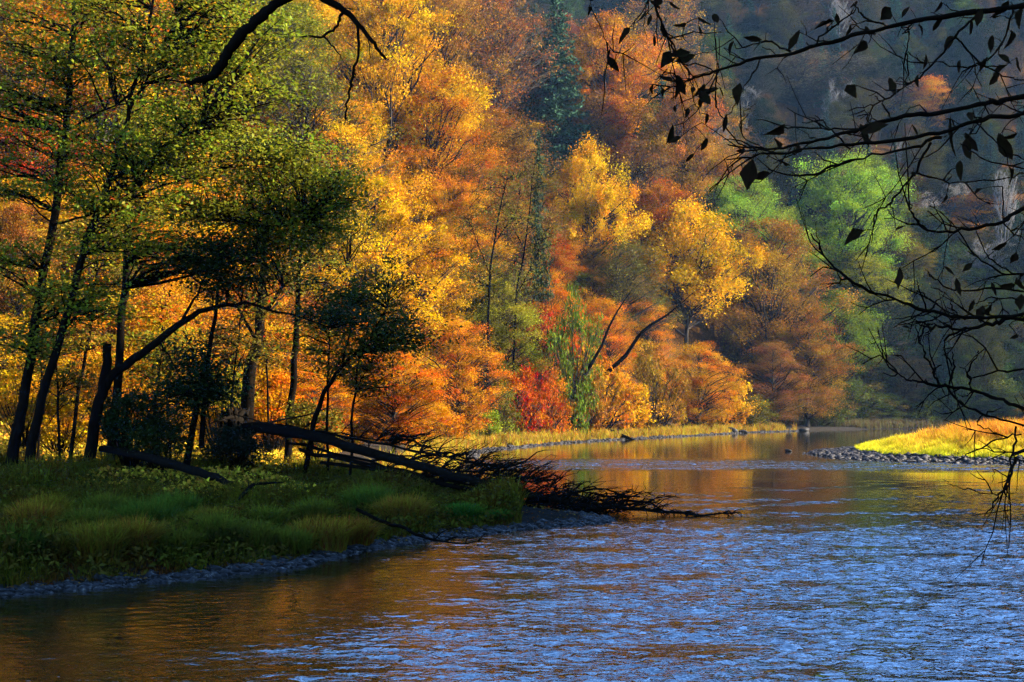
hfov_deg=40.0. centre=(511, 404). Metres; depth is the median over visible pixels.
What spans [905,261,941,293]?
waterside bush
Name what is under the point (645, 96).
forest tree
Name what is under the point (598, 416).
beech bush
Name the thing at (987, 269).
waterside bush
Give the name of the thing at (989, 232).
waterside bush
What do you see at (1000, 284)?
waterside bush
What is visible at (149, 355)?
young tree
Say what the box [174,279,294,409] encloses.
young tree
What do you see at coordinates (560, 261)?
understory bush
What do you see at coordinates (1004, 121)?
forest tree
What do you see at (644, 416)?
hazel bush
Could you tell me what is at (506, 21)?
maple tree
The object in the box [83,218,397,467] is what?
forked tree
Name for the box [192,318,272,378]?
understory bush
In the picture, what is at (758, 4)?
forest tree
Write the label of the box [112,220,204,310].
understory bush
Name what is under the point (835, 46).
spruce tree
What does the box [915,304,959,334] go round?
waterside bush
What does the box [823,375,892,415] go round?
waterside bush
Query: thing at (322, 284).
understory bush
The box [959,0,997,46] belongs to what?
forest tree
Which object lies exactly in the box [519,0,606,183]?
spruce tree
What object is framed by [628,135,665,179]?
beech tree
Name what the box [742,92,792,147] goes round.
forest tree
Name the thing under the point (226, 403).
beech tree
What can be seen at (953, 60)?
forest tree
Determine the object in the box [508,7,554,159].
spruce tree
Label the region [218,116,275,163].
understory bush
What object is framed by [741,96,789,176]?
forest tree
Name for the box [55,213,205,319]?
beech tree
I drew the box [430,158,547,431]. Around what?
alder tree
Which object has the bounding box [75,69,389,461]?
alder tree
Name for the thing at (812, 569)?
river
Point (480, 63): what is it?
maple tree
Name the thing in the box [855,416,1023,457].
island grass
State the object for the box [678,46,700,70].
forest tree
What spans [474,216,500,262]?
understory bush
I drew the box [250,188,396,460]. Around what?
dark trunked tree
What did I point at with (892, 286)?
waterside bush
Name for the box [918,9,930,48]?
spruce tree
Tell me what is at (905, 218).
waterside bush
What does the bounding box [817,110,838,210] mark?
spruce tree
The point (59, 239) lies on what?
understory bush
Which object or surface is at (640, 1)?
forest tree
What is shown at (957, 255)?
waterside bush
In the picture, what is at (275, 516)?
grass tussock
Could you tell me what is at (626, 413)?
beech bush
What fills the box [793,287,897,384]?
alder tree
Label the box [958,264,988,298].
waterside bush
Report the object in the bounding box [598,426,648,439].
fallen log
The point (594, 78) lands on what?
maple tree
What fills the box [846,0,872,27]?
forest tree
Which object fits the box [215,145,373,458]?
thick trunked tree
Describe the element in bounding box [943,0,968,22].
forest tree
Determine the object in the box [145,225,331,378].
beech tree
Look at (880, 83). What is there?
beech tree
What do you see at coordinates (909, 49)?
spruce tree
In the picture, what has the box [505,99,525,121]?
spruce tree
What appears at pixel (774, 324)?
beech tree
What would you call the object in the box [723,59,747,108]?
forest tree
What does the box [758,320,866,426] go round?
beech tree
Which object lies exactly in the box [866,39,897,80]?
forest tree
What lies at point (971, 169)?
forest tree
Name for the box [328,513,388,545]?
grass tussock
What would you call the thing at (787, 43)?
spruce tree
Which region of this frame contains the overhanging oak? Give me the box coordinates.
[186,0,386,118]
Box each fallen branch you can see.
[238,482,282,499]
[356,508,489,543]
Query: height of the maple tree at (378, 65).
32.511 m
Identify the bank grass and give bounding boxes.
[0,445,541,587]
[364,421,798,477]
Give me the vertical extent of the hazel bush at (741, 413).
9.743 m
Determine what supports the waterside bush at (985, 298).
on the ground at (706, 334)
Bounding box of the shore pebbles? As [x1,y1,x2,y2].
[0,506,616,596]
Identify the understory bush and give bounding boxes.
[0,198,71,366]
[14,216,85,278]
[25,216,146,326]
[29,249,86,311]
[51,196,184,283]
[56,296,158,376]
[59,188,86,224]
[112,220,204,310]
[123,279,229,425]
[136,285,198,327]
[147,104,230,183]
[179,287,234,335]
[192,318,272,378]
[211,283,285,372]
[212,148,287,231]
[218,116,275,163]
[230,99,297,162]
[246,281,327,368]
[269,267,324,335]
[295,380,389,440]
[303,264,346,313]
[313,241,378,274]
[320,307,413,389]
[341,271,392,321]
[346,352,417,447]
[350,136,381,203]
[358,344,423,412]
[370,192,417,263]
[372,169,405,204]
[379,351,433,423]
[397,345,451,413]
[398,220,443,275]
[405,268,475,311]
[407,210,430,225]
[410,318,469,415]
[416,243,475,281]
[426,343,455,365]
[446,265,512,344]
[470,235,509,275]
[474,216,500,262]
[494,198,543,254]
[505,269,561,303]
[526,230,586,291]
[527,208,559,248]
[540,177,568,220]
[552,306,585,349]
[558,264,599,297]
[564,286,605,333]
[566,241,620,307]
[589,230,624,276]
[610,292,651,332]
[642,354,680,371]
[659,373,693,406]
[684,390,740,427]
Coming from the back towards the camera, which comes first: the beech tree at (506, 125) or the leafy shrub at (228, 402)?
the beech tree at (506, 125)
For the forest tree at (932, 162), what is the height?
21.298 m
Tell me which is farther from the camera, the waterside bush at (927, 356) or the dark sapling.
the waterside bush at (927, 356)
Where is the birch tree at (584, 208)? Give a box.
[530,132,654,303]
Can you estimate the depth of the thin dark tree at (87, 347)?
61.89 m
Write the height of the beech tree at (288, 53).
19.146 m
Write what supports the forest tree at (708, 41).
on the ground at (706, 334)
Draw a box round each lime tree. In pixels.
[156,0,369,116]
[607,187,770,376]
[808,250,930,312]
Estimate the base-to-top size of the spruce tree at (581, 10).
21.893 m
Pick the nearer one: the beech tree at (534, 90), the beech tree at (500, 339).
the beech tree at (500, 339)
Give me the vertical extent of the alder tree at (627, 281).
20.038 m
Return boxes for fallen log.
[98,445,234,485]
[598,426,648,439]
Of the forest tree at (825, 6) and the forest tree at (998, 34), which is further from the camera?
the forest tree at (825, 6)
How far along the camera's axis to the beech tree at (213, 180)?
123.08 m
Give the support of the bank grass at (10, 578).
on the ground at (706, 334)
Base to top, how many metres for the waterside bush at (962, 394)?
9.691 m
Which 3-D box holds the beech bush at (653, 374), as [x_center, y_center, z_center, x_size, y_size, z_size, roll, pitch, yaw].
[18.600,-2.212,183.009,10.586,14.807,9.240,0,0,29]
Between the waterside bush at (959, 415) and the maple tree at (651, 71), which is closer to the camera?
the waterside bush at (959, 415)
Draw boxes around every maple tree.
[0,0,146,157]
[0,0,234,144]
[0,175,87,282]
[25,153,214,252]
[99,0,274,184]
[253,0,353,135]
[268,94,442,265]
[298,0,509,186]
[308,0,374,65]
[360,57,514,221]
[403,170,518,285]
[456,31,498,104]
[467,3,513,85]
[478,1,530,121]
[493,0,527,25]
[502,265,595,356]
[506,21,545,119]
[518,59,592,163]
[522,16,572,45]
[534,29,583,73]
[545,13,586,50]
[548,7,670,177]
[566,14,607,67]
[583,93,658,216]
[593,36,698,127]
[607,0,718,68]
[617,171,713,316]
[626,28,673,85]
[685,65,714,117]
[689,128,741,213]
[883,74,979,137]
[938,191,1004,233]
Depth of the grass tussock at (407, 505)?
43.11 m
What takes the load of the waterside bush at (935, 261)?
on the ground at (706, 334)
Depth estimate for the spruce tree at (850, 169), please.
281.28 m
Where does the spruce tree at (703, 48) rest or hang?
on the ground at (706, 334)
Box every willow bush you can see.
[464,409,523,438]
[469,378,528,436]
[732,393,780,427]
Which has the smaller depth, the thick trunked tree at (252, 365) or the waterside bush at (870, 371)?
the thick trunked tree at (252, 365)
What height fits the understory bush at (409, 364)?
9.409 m
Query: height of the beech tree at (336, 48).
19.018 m
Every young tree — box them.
[0,270,116,459]
[0,303,122,458]
[95,321,232,412]
[111,291,235,453]
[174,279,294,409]
[217,271,322,457]
[249,284,399,473]
[311,312,443,475]
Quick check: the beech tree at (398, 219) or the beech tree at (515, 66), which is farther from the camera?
the beech tree at (515, 66)
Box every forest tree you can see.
[515,2,555,27]
[532,0,552,15]
[538,0,587,28]
[567,14,583,29]
[573,12,622,53]
[578,48,603,72]
[587,0,616,16]
[598,0,642,23]
[620,11,642,43]
[628,86,674,143]
[628,98,662,170]
[630,154,653,210]
[633,0,647,11]
[649,0,705,32]
[649,142,712,221]
[659,22,690,42]
[667,58,698,84]
[670,35,698,69]
[673,14,707,47]
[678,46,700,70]
[685,34,739,87]
[688,0,730,50]
[689,48,735,88]
[693,54,744,79]
[694,185,723,237]
[695,30,721,47]
[705,73,747,130]
[712,31,749,68]
[713,0,753,49]
[714,119,759,165]
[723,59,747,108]
[725,0,754,7]
[729,30,783,117]
[733,12,779,49]
[736,31,774,87]
[740,178,790,229]
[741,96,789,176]
[742,31,780,60]
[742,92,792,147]
[744,40,796,105]
[744,61,783,112]
[749,149,807,218]
[750,141,806,219]
[751,0,766,12]
[758,0,813,51]
[766,124,832,219]
[785,219,836,308]
[787,70,823,123]
[788,0,828,46]
[792,116,829,167]
[794,275,865,338]
[808,0,840,35]
[816,99,855,162]
[822,0,862,35]
[830,75,897,149]
[832,40,886,96]
[833,117,886,171]
[838,18,877,60]
[838,80,886,121]
[841,0,896,42]
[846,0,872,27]
[850,6,890,65]
[859,296,920,386]
[861,53,917,137]
[862,0,902,40]
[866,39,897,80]
[868,348,931,410]
[883,101,937,146]
[884,161,928,218]
[886,0,917,29]
[887,34,933,71]
[889,122,927,194]
[897,125,953,205]
[904,0,948,50]
[909,46,954,86]
[911,263,989,369]
[922,26,963,76]
[922,158,967,216]
[923,124,978,214]
[931,30,977,88]
[933,82,995,140]
[942,0,987,54]
[942,24,979,71]
[942,140,989,204]
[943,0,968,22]
[947,337,1018,387]
[956,296,1011,412]
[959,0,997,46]
[960,17,1012,97]
[961,93,1020,151]
[964,13,1020,95]
[966,167,1023,238]
[967,119,1023,172]
[968,70,1016,112]
[969,19,1023,72]
[980,270,1023,349]
[982,0,1006,23]
[984,218,1023,322]
[1000,0,1023,68]
[1000,41,1023,101]
[1010,92,1023,160]
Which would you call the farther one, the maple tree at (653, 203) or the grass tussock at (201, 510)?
the maple tree at (653, 203)
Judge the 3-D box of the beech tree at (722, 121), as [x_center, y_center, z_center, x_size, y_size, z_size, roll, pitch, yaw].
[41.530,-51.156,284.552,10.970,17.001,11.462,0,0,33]
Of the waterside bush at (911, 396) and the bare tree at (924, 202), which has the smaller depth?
the waterside bush at (911, 396)
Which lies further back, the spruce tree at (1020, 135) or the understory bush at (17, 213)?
the spruce tree at (1020, 135)
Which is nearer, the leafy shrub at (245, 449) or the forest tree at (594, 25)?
the leafy shrub at (245, 449)
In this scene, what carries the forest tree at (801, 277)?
on the ground at (706, 334)
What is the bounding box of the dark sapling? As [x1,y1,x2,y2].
[268,249,469,475]
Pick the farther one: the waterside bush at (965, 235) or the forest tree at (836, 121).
the forest tree at (836, 121)
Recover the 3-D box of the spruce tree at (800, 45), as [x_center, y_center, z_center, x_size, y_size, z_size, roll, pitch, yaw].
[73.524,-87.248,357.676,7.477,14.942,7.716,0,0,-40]
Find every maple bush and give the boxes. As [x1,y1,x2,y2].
[488,360,551,436]
[499,298,584,405]
[521,367,581,433]
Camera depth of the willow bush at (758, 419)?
211.34 m
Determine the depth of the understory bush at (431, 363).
137.08 m
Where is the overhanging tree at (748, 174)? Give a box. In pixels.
[588,0,1023,578]
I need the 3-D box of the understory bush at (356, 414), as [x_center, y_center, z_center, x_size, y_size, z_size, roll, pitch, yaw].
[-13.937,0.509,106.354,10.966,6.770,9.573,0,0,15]
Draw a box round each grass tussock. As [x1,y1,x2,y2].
[0,495,73,523]
[0,519,62,564]
[13,490,87,515]
[31,521,83,561]
[51,502,123,528]
[52,514,141,565]
[71,489,136,518]
[103,490,195,526]
[105,510,179,558]
[142,489,205,516]
[153,523,212,559]
[176,509,255,549]
[185,503,245,519]
[230,517,288,554]
[239,501,301,528]
[273,523,323,555]
[283,494,349,520]
[283,511,360,552]
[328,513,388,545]
[330,482,401,512]
[361,489,436,527]
[437,501,487,522]
[485,507,515,521]
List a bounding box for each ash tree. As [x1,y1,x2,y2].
[696,171,819,310]
[762,202,839,300]
[770,145,917,285]
[820,155,926,237]
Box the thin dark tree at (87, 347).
[9,210,190,456]
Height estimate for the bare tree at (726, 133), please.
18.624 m
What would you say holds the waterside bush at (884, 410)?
on the ground at (706, 334)
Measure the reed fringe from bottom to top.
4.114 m
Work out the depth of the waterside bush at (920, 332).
258.43 m
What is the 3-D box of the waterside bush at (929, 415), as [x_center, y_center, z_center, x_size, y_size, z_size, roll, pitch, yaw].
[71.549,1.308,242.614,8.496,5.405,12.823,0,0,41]
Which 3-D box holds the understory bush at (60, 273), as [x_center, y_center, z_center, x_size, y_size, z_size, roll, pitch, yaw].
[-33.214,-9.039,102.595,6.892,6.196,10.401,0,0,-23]
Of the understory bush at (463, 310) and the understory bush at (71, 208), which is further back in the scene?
the understory bush at (463, 310)
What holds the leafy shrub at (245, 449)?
on the ground at (706, 334)
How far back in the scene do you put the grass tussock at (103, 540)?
32.65 m
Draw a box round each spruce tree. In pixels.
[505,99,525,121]
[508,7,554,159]
[516,130,560,391]
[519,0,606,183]
[560,85,574,175]
[569,0,586,28]
[597,3,601,19]
[643,1,653,31]
[646,68,682,133]
[696,203,717,278]
[700,43,707,69]
[723,12,735,52]
[727,70,743,140]
[741,0,755,27]
[774,202,783,276]
[775,4,795,53]
[786,34,810,87]
[786,185,796,220]
[798,162,822,240]
[811,46,830,107]
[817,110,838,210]
[818,89,830,137]
[824,8,847,81]
[830,131,839,192]
[842,77,864,141]
[844,241,867,298]
[845,152,853,197]
[863,136,874,181]
[882,0,905,46]
[884,192,905,245]
[889,142,906,233]
[899,33,919,99]
[907,25,919,70]
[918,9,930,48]
[930,325,958,417]
[931,242,967,320]
[933,224,951,284]
[965,112,987,194]
[979,123,1001,212]
[980,48,993,100]
[1002,0,1019,50]
[1002,200,1023,242]
[1006,100,1023,183]
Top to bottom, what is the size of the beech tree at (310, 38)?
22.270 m
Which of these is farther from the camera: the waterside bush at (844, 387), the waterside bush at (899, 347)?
the waterside bush at (899, 347)
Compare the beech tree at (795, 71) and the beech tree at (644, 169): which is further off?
the beech tree at (795, 71)
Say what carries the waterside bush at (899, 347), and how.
on the ground at (706, 334)
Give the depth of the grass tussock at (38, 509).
36.83 m
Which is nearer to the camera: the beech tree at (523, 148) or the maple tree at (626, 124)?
the beech tree at (523, 148)
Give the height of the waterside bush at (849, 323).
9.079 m
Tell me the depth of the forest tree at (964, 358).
252.53 m
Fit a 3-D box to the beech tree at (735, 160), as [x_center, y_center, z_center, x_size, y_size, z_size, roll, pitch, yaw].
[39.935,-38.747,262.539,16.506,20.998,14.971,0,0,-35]
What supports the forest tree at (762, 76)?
on the ground at (706, 334)
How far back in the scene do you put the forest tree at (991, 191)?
289.30 m
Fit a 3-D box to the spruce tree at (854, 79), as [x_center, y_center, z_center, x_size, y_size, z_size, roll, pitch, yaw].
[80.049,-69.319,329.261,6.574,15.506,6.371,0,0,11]
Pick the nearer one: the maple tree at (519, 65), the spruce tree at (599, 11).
the maple tree at (519, 65)
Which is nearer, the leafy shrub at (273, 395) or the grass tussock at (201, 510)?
the grass tussock at (201, 510)
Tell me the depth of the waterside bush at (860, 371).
248.80 m
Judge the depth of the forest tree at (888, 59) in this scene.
336.66 m
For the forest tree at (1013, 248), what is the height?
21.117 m
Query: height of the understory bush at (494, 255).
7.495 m
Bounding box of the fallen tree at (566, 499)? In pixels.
[212,400,743,516]
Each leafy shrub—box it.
[0,338,89,452]
[3,391,92,456]
[68,349,163,447]
[79,378,181,470]
[111,414,200,472]
[177,364,259,453]
[184,420,279,468]
[198,371,266,435]
[253,369,306,458]
[277,393,355,462]
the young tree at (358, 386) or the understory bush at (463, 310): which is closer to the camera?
the young tree at (358, 386)
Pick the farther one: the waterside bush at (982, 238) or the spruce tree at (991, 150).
the spruce tree at (991, 150)
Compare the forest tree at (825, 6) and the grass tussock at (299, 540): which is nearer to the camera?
the grass tussock at (299, 540)
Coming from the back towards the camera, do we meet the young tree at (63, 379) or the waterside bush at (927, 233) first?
the waterside bush at (927, 233)
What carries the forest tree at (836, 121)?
on the ground at (706, 334)
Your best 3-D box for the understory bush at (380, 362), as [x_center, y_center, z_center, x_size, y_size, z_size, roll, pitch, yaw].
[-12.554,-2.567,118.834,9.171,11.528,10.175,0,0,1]
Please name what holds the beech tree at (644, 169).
on the ground at (706, 334)
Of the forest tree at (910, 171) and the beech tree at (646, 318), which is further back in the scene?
the forest tree at (910, 171)
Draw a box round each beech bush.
[420,407,475,440]
[551,364,627,435]
[562,334,640,433]
[627,331,692,429]
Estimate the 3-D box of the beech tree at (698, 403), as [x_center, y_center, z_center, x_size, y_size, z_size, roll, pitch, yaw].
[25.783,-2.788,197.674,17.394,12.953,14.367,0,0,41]
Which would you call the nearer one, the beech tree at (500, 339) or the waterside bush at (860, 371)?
the beech tree at (500, 339)
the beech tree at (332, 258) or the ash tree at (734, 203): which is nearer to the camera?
the beech tree at (332, 258)
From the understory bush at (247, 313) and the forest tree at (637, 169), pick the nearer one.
the understory bush at (247, 313)
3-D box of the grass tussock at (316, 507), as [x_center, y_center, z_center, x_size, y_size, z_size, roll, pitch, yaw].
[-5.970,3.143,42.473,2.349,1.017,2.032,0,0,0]
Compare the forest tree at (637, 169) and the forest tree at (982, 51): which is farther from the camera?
the forest tree at (982, 51)
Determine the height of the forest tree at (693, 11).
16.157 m
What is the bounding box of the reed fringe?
[782,408,1021,428]
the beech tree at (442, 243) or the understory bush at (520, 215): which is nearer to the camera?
the beech tree at (442, 243)
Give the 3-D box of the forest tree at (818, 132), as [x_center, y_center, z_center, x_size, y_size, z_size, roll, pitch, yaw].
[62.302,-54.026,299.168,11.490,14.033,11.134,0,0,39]
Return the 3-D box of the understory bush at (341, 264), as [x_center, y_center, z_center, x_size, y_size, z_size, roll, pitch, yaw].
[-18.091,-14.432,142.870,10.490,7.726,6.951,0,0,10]
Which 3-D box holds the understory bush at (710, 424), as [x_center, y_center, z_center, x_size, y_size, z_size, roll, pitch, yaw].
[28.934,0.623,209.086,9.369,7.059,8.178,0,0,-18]
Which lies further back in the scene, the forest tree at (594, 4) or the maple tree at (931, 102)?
the forest tree at (594, 4)
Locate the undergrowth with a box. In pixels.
[0,308,360,495]
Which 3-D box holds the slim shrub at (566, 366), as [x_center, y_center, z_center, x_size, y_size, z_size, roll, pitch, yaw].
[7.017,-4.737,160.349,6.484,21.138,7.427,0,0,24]
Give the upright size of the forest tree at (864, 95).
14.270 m
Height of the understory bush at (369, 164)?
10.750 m
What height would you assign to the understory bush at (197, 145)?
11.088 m
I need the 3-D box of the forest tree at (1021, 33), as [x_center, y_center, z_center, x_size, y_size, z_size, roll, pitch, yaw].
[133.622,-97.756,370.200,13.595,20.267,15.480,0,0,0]
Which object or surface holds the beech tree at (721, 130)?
on the ground at (706, 334)
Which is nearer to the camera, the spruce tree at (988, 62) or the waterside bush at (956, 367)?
the waterside bush at (956, 367)
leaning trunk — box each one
[583,279,645,375]
[590,287,701,392]
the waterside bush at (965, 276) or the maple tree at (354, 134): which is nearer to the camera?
the maple tree at (354, 134)
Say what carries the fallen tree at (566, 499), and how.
on the ground at (706, 334)
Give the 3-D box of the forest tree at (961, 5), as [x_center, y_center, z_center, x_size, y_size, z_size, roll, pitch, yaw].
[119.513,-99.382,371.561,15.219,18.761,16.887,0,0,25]
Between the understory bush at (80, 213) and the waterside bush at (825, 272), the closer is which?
the understory bush at (80, 213)
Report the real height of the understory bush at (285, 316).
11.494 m
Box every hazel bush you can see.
[605,375,675,432]
[688,370,766,427]
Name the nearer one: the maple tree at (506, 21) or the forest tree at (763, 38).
the maple tree at (506, 21)
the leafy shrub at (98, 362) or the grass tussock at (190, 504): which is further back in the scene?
the leafy shrub at (98, 362)
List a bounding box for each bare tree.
[707,119,733,146]
[737,84,763,127]
[815,80,859,141]
[826,0,850,44]
[886,132,915,173]
[906,188,942,213]
[931,183,974,221]
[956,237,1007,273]
[991,168,1019,251]
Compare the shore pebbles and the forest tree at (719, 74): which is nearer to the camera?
the shore pebbles
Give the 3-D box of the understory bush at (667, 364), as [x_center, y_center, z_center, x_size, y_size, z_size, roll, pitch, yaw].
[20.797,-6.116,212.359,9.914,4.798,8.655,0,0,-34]
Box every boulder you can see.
[727,427,737,432]
[799,427,808,430]
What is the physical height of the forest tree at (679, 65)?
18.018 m
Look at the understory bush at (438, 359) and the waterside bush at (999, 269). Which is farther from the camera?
the waterside bush at (999, 269)
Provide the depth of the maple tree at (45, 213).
101.89 m
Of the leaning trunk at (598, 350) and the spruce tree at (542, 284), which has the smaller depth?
the leaning trunk at (598, 350)
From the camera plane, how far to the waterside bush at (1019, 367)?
256.11 m
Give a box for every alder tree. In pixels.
[0,0,217,471]
[9,0,338,465]
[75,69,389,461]
[218,45,423,195]
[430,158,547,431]
[438,243,549,384]
[475,149,589,405]
[574,232,691,371]
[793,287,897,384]
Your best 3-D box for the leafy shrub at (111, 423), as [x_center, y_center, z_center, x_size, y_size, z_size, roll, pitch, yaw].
[-15.455,1.032,56.753,3.949,4.217,3.664,0,0,0]
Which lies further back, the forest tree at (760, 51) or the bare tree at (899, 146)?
the forest tree at (760, 51)
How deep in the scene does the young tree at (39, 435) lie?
63.68 m
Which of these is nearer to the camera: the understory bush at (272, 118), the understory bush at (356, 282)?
the understory bush at (356, 282)
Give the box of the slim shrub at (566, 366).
[542,271,604,433]
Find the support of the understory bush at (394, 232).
on the ground at (706, 334)
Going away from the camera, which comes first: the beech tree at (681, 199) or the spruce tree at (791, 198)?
the beech tree at (681, 199)
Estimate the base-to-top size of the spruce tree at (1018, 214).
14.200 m
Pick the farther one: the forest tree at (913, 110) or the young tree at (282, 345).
the forest tree at (913, 110)
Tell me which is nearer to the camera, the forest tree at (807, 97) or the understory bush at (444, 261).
the understory bush at (444, 261)
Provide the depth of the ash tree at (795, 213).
253.66 m
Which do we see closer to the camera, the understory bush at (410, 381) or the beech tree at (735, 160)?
the understory bush at (410, 381)
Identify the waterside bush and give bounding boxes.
[802,392,846,425]
[812,253,838,288]
[813,283,867,317]
[815,194,839,216]
[815,209,834,220]
[817,384,859,420]
[822,369,863,410]
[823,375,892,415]
[826,374,886,422]
[828,356,877,380]
[833,309,863,350]
[837,280,893,317]
[842,307,912,349]
[848,392,890,419]
[849,375,897,409]
[856,357,885,378]
[860,392,908,420]
[866,267,908,309]
[868,361,928,389]
[872,394,921,417]
[881,262,948,309]
[882,224,923,252]
[882,330,934,361]
[883,294,910,330]
[891,298,920,324]
[892,393,934,419]
[893,200,914,233]
[899,277,941,322]
[899,357,944,388]
[901,202,942,238]
[901,246,933,270]
[901,302,955,354]
[904,206,949,241]
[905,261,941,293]
[907,212,955,248]
[907,348,952,375]
[909,380,955,418]
[909,399,955,422]
[911,236,935,268]
[913,386,932,407]
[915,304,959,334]
[916,245,950,275]
[926,273,983,294]
[927,327,970,352]
[931,370,986,422]
[932,285,991,331]
[936,224,974,248]
[939,352,968,377]
[948,241,983,271]
[950,374,991,416]
[953,231,1005,257]
[958,250,992,271]
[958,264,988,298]
[961,369,1021,418]
[967,265,999,286]
[968,396,1009,421]
[972,289,1009,310]
[972,309,1020,342]
[973,387,1023,419]
[977,263,1021,293]
[978,217,1021,263]
[979,245,1021,278]
[983,276,1015,299]
[984,357,1023,389]
[994,322,1023,344]
[997,337,1023,372]
[1000,399,1023,418]
[1007,354,1023,392]
[1013,339,1023,365]
[1018,382,1023,414]
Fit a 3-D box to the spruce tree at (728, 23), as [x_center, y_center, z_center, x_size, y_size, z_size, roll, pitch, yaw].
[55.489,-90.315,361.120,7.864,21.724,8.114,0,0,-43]
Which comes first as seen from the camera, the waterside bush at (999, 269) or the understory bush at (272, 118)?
the understory bush at (272, 118)
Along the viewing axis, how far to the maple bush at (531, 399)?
146.15 m
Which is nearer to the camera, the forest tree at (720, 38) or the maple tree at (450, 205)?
the maple tree at (450, 205)
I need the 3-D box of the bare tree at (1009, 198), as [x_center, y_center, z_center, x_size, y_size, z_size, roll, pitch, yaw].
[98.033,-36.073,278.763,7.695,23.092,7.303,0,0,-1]
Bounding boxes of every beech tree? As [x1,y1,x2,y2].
[0,0,62,137]
[0,107,110,216]
[0,313,86,415]
[1,0,111,162]
[11,219,75,269]
[30,348,143,442]
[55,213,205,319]
[55,297,204,395]
[81,106,278,247]
[99,4,162,149]
[124,322,224,441]
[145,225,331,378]
[196,361,276,443]
[220,318,344,446]
[232,176,405,353]
[252,5,321,122]
[255,0,330,124]
[261,300,427,439]
[262,369,368,449]
[287,170,472,355]
[308,0,363,89]
[308,2,366,100]
[329,349,474,452]
[362,0,428,86]
[385,219,500,370]
[392,0,497,138]
[398,0,530,137]
[402,316,529,434]
[413,80,560,190]
[422,158,535,265]
[444,278,555,411]
[454,0,571,139]
[459,113,579,208]
[460,176,588,325]
[479,17,529,138]
[510,45,569,129]
[554,84,630,201]
[573,131,683,247]
[576,298,644,392]
[623,300,681,378]
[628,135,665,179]
[630,58,746,223]
[645,340,749,426]
[653,163,694,240]
[686,85,752,138]
[689,52,736,114]
[695,141,736,206]
[700,211,869,390]
[702,147,769,222]
[704,113,739,149]
[704,119,744,156]
[704,185,743,253]
[708,143,757,227]
[730,339,822,425]
[736,47,886,122]
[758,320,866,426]
[799,75,939,139]
[875,228,943,289]
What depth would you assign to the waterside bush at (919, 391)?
248.80 m
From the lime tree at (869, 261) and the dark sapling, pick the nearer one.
the dark sapling
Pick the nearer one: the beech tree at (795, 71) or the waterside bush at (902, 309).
the waterside bush at (902, 309)
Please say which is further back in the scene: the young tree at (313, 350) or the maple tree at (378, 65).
the maple tree at (378, 65)
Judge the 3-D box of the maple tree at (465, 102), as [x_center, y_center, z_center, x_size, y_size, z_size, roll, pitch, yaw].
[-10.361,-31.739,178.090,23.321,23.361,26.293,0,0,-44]
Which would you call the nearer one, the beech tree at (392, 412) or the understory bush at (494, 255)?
the beech tree at (392, 412)
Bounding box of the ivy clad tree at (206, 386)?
[126,271,293,464]
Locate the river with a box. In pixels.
[0,429,1023,681]
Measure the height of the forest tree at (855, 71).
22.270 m
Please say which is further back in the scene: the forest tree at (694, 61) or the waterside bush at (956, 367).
the forest tree at (694, 61)
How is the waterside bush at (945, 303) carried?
on the ground at (706, 334)
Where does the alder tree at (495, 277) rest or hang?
on the ground at (706, 334)
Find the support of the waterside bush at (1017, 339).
on the ground at (706, 334)
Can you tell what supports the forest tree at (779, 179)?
on the ground at (706, 334)
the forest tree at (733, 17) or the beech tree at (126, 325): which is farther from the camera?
the forest tree at (733, 17)
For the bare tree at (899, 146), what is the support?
on the ground at (706, 334)
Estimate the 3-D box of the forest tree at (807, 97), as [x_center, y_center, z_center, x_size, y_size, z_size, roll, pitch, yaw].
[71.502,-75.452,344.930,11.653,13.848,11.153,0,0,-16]
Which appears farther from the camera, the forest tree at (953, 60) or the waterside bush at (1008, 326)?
the forest tree at (953, 60)
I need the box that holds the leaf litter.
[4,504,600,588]
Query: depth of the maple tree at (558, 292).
180.03 m
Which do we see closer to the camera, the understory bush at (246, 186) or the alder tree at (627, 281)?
the understory bush at (246, 186)
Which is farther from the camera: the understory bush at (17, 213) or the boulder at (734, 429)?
the boulder at (734, 429)
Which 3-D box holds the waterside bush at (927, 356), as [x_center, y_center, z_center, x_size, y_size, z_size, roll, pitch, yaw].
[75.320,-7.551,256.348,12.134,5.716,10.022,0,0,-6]
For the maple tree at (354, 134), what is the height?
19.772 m
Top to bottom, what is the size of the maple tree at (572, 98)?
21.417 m
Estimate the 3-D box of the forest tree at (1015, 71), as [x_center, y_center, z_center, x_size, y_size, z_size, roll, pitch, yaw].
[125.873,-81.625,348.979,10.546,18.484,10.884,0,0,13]
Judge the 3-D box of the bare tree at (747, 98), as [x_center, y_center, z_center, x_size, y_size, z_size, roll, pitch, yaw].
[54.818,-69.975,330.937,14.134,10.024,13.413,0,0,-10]
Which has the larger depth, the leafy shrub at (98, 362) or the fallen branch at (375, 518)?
the leafy shrub at (98, 362)
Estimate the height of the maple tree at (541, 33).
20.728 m
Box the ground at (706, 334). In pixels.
[0,0,1023,589]
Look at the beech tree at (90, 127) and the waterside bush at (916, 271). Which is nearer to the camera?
the beech tree at (90, 127)
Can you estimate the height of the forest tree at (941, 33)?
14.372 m
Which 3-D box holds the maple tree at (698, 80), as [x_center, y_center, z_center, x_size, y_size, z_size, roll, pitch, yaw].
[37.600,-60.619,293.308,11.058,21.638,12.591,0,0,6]
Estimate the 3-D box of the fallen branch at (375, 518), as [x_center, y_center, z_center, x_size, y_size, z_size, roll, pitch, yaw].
[-2.539,3.446,40.384,3.822,1.069,0.952,0,0,0]

